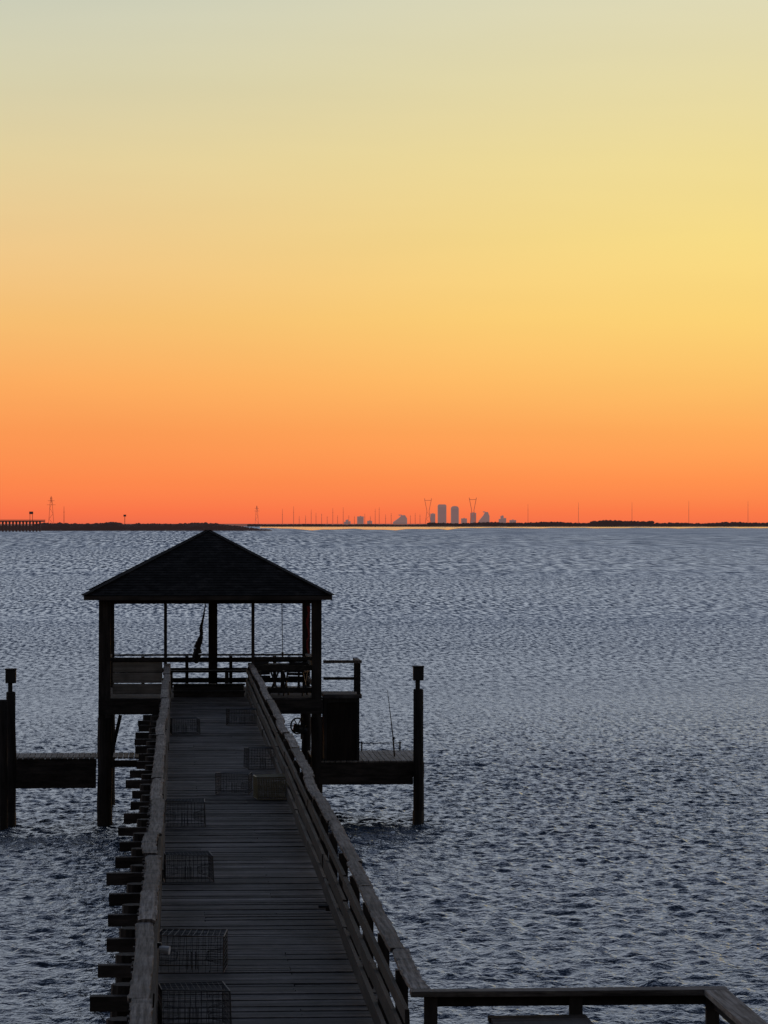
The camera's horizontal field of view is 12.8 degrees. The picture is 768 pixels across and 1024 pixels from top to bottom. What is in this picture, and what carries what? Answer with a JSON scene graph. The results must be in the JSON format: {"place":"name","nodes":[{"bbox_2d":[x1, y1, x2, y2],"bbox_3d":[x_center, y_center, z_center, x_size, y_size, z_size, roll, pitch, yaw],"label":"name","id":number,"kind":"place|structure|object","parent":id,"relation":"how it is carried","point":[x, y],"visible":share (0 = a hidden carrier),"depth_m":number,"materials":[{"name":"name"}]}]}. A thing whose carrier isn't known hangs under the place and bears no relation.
{"place":"outdoors","nodes":[
{"label":"outdoors","id":0,"kind":"place"},
{"bbox_2d":[0,529,271,530],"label":"shore","id":1,"kind":"structure","parent":0,"point":[144,530],"depth_m":3790.07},
{"bbox_2d":[0,522,269,530],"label":"tree line","id":2,"kind":"object","parent":1,"relation":"on","point":[121,526],"visible":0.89,"depth_m":3798.40,"materials":[{"name":"black plant"}]},
{"bbox_2d":[0,524,426,525],"bbox_3d":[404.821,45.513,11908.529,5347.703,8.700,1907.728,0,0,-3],"label":"shore","id":3,"kind":"structure","parent":0,"point":[275,524],"depth_m":11532.43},
{"bbox_2d":[318,905,329,910],"bbox_3d":[-0.625,4.493,38.728,0.240,0.070,0.050,0,0,-3],"label":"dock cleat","id":4,"kind":"object","parent":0,"point":[326,907],"visible":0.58,"depth_m":38.71,"materials":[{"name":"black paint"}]},
{"bbox_2d":[357,516,363,523],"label":"city building","id":5,"kind":"structure","parent":0,"point":[360,519],"depth_m":13490.92,"materials":[{"name":"grey concrete"}]},
{"bbox_2d":[0,526,767,1023],"bbox_3d":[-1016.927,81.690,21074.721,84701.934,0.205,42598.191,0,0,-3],"label":"water","id":6,"kind":"structure","parent":0,"point":[594,756],"depth_m":119.16,"materials":[{"name":"blue liquid"}]},
{"bbox_2d":[0,700,7,829],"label":"dock piling","id":7,"kind":"object","parent":6,"relation":"in","point":[3,775],"visible":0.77,"depth_m":84.77,"materials":[{"name":"brown wood"}]},
{"bbox_2d":[6,691,16,826],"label":"dock piling","id":8,"kind":"object","parent":6,"relation":"in","point":[11,735],"visible":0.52,"depth_m":85.76,"materials":[{"name":"brown wood"}]},
{"bbox_2d":[5,668,16,691],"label":"lamp","id":9,"kind":"object","parent":8,"relation":"on","point":[10,676],"visible":1,"depth_m":85.75,"materials":[{"name":"black metal"}]},
{"bbox_2d":[0,521,44,531],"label":"bridge","id":10,"kind":"structure","parent":6,"relation":"in","point":[26,522],"depth_m":3388.95,"materials":[{"name":"concrete"}]},
{"bbox_2d":[16,752,138,787],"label":"dock","id":11,"kind":"object","parent":6,"relation":"in","point":[53,770],"visible":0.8,"depth_m":86.31,"materials":[{"name":"brown wood"}]},
{"bbox_2d":[82,530,334,825],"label":"pavilion","id":12,"kind":"structure","parent":6,"relation":"in","point":[211,569],"depth_m":86.42,"materials":[{"name":"black wood"}]},
{"bbox_2d":[192,604,205,663],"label":"hammock","id":13,"kind":"object","parent":12,"relation":"hanging from","point":[197,649],"visible":1,"depth_m":91.30,"materials":[{"name":"fabric"}]},
{"bbox_2d":[172,683,244,696],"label":"entry step","id":14,"kind":"object","parent":12,"relation":"on","point":[213,690],"visible":1,"depth_m":86.93,"materials":[{"name":"black wood"}]},
{"bbox_2d":[171,670,286,687],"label":"bench","id":15,"kind":"object","parent":12,"relation":"on","point":[227,678],"visible":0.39,"depth_m":91.57,"materials":[{"name":"brown wood"}]},
{"bbox_2d":[255,661,280,694],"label":"folding chair","id":16,"kind":"object","parent":12,"relation":"on","point":[267,677],"visible":0.43,"depth_m":88.14,"materials":[{"name":"black paint"}]},
{"bbox_2d":[255,663,299,687],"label":"picnic table","id":17,"kind":"object","parent":12,"relation":"on","point":[298,685],"visible":0.17,"depth_m":89.21,"materials":[{"name":"brown wood"}]},
{"bbox_2d":[281,623,283,656],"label":"pull rope","id":18,"kind":"object","parent":12,"relation":"hanging from","point":[282,652],"visible":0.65,"depth_m":91.48,"materials":[{"name":"fabric"}]},
{"bbox_2d":[281,662,309,695],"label":"folding chair","id":19,"kind":"object","parent":12,"relation":"on","point":[302,677],"visible":0.87,"depth_m":87.78,"materials":[{"name":"black paint"}]},
{"bbox_2d":[290,714,307,738],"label":"boat lift winch","id":20,"kind":"object","parent":12,"relation":"attached to","point":[301,729],"visible":1,"depth_m":86.72,"materials":[{"name":"black paint"}]},
{"bbox_2d":[305,600,310,653],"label":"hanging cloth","id":21,"kind":"object","parent":12,"relation":"hanging from","point":[307,618],"visible":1,"depth_m":86.26,"materials":[{"name":"fabric"}]},
{"bbox_2d":[321,658,361,698],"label":"railing","id":22,"kind":"object","parent":12,"relation":"attached to","point":[356,678],"visible":0.98,"depth_m":86.56,"materials":[{"name":"brown wood"}]},
{"bbox_2d":[308,741,412,784],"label":"dock","id":23,"kind":"object","parent":12,"relation":"attached to","point":[373,767],"visible":0.69,"depth_m":86.52,"materials":[{"name":"brown wood"}]},
{"bbox_2d":[322,697,358,760],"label":"closet","id":24,"kind":"object","parent":23,"relation":"on","point":[340,722],"visible":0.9,"depth_m":86.56,"materials":[{"name":"brown wood"}]},
{"bbox_2d":[327,703,355,759],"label":"door","id":25,"kind":"structure","parent":24,"relation":"in","point":[341,717],"depth_m":86.57,"materials":[{"name":"black wood"}]},
{"bbox_2d":[387,690,394,756],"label":"fishing rod","id":26,"kind":"object","parent":23,"relation":"on","point":[393,738],"visible":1,"depth_m":87.84,"materials":[{"name":"plastic"}]},
{"bbox_2d":[90,663,430,1023],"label":"pier","id":27,"kind":"structure","parent":6,"relation":"in","point":[296,955],"depth_m":39.47,"materials":[{"name":"brown wood"}]},
{"bbox_2d":[157,942,170,954],"bbox_3d":[-1.949,3.852,30.105,0.126,0.103,0.080,0,0,6],"label":"lamp fixture","id":28,"kind":"object","parent":27,"relation":"attached to","point":[164,949],"visible":0.98,"depth_m":30.08,"materials":[{"name":"white plastic"}]},
{"bbox_2d":[170,717,199,734],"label":"crab trap","id":29,"kind":"object","parent":27,"relation":"on","point":[185,730],"visible":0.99,"depth_m":71.58,"materials":[{"name":"metal"}]},
{"bbox_2d":[165,798,205,826],"bbox_3d":[-2.906,4.372,49.727,0.616,0.392,0.623,0,0,-3],"label":"crab trap","id":30,"kind":"object","parent":27,"relation":"on","point":[169,814],"visible":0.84,"depth_m":49.62,"materials":[{"name":"metal"}]},
{"bbox_2d":[164,851,213,882],"bbox_3d":[-2.422,4.367,42.107,0.604,0.350,0.623,0,0,-8],"label":"crab trap","id":31,"kind":"object","parent":27,"relation":"on","point":[191,853],"visible":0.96,"depth_m":42.11,"materials":[{"name":"metal"}]},
{"bbox_2d":[158,929,227,972],"bbox_3d":[-1.902,4.324,33.669,0.696,0.376,0.613,0,0,0],"label":"crab trap","id":32,"kind":"object","parent":27,"relation":"on","point":[225,951],"visible":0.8,"depth_m":33.63,"materials":[{"name":"metal"}]},
{"bbox_2d":[157,981,231,1023],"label":"crab trap","id":33,"kind":"object","parent":27,"relation":"on","point":[184,985],"visible":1,"depth_m":29.71,"materials":[{"name":"metal"}]},
{"bbox_2d":[215,771,251,794],"bbox_3d":[-2.448,4.414,55.745,0.552,0.350,0.623,0,0,3],"label":"crab trap","id":34,"kind":"object","parent":27,"relation":"on","point":[217,781],"visible":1,"depth_m":55.74,"materials":[{"name":"metal"}]},
{"bbox_2d":[226,708,258,724],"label":"crab trap","id":35,"kind":"object","parent":27,"relation":"on","point":[228,719],"visible":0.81,"depth_m":74.82,"materials":[{"name":"metal"}]},
{"bbox_2d":[244,746,278,769],"bbox_3d":[-2.181,4.413,61.420,0.638,0.392,0.624,0,0,-13],"label":"crab trap","id":36,"kind":"object","parent":27,"relation":"on","point":[263,760],"visible":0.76,"depth_m":61.35,"materials":[{"name":"metal"}]},
{"bbox_2d":[253,773,287,799],"bbox_3d":[-1.744,4.397,54.720,0.669,0.377,0.630,0,0,-7],"label":"crab trap","id":37,"kind":"object","parent":27,"relation":"on","point":[261,779],"visible":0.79,"depth_m":54.45,"materials":[{"name":"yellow metal"}]},
{"bbox_2d":[413,689,423,824],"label":"dock piling","id":38,"kind":"object","parent":6,"relation":"in","point":[418,789],"visible":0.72,"depth_m":86.29,"materials":[{"name":"brown wood"}]},
{"bbox_2d":[412,666,423,688],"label":"lamp","id":39,"kind":"object","parent":38,"relation":"on","point":[418,674],"visible":1,"depth_m":86.27,"materials":[{"name":"black metal"}]},
{"bbox_2d":[410,986,767,1023],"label":"railing","id":40,"kind":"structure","parent":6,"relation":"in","point":[726,1004],"depth_m":25.79,"materials":[{"name":"brown wood"}]},
{"bbox_2d":[0,0,767,523],"label":"sky","id":41,"kind":"structure","parent":0,"point":[348,259],"materials":[{"name":"orange"}]},
{"bbox_2d":[393,515,406,523],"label":"city building","id":42,"kind":"structure","parent":0,"point":[401,519],"depth_m":13481.65,"materials":[{"name":"grey concrete"}]},
{"bbox_2d":[430,513,434,522],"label":"city building","id":43,"kind":"structure","parent":0,"point":[432,517],"depth_m":13493.28,"materials":[{"name":"grey concrete"}]},
{"bbox_2d":[438,504,445,522],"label":"office tower","id":44,"kind":"structure","parent":0,"point":[441,513],"depth_m":13488.24,"materials":[{"name":"grey concrete"}]},
{"bbox_2d":[451,506,458,523],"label":"office tower","id":45,"kind":"structure","parent":0,"point":[454,514],"depth_m":13489.33,"materials":[{"name":"grey concrete"}]},
{"bbox_2d":[461,518,466,523],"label":"city building","id":46,"kind":"structure","parent":0,"point":[463,520],"depth_m":13492.02,"materials":[{"name":"grey concrete"}]},
{"bbox_2d":[470,512,475,522],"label":"city building","id":47,"kind":"structure","parent":0,"point":[473,518],"depth_m":13492.26,"materials":[{"name":"grey concrete"}]},
{"bbox_2d":[478,511,489,522],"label":"city building","id":48,"kind":"structure","parent":0,"point":[485,517],"depth_m":13486.12,"materials":[{"name":"grey concrete"}]},
{"bbox_2d":[499,515,505,522],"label":"city building","id":49,"kind":"structure","parent":0,"point":[502,519],"depth_m":13489.94,"materials":[{"name":"grey concrete"}]},
{"bbox_2d":[260,527,767,529],"bbox_3d":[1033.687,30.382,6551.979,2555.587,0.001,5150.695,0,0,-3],"label":"calm water","id":50,"kind":"structure","parent":0,"point":[371,528],"depth_m":7169.26,"materials":[{"name":"grey liquid"}]},
{"bbox_2d":[275,526,767,526],"bbox_3d":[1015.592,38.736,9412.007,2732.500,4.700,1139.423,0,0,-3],"label":"shore","id":51,"kind":"structure","parent":0,"point":[525,526],"depth_m":9054.61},
{"bbox_2d":[424,498,431,523],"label":"power pylon","id":52,"kind":"object","parent":51,"relation":"on","point":[426,509],"visible":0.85,"depth_m":9499.52,"materials":[{"name":"metal"}]},
{"bbox_2d":[469,498,476,522],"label":"power pylon","id":53,"kind":"object","parent":51,"relation":"on","point":[471,509],"visible":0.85,"depth_m":9499.43,"materials":[{"name":"metal"}]},
{"bbox_2d":[247,520,767,526],"bbox_3d":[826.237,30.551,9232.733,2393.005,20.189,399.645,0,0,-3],"label":"tree line","id":54,"kind":"object","parent":51,"relation":"on","point":[613,523],"visible":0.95,"depth_m":9119.63,"materials":[{"name":"black plant"}]},
{"bbox_2d":[488,1014,592,1023],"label":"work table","id":55,"kind":"object","parent":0,"point":[546,1019],"visible":1,"depth_m":25.42,"materials":[{"name":"grey wood"}]}
]}

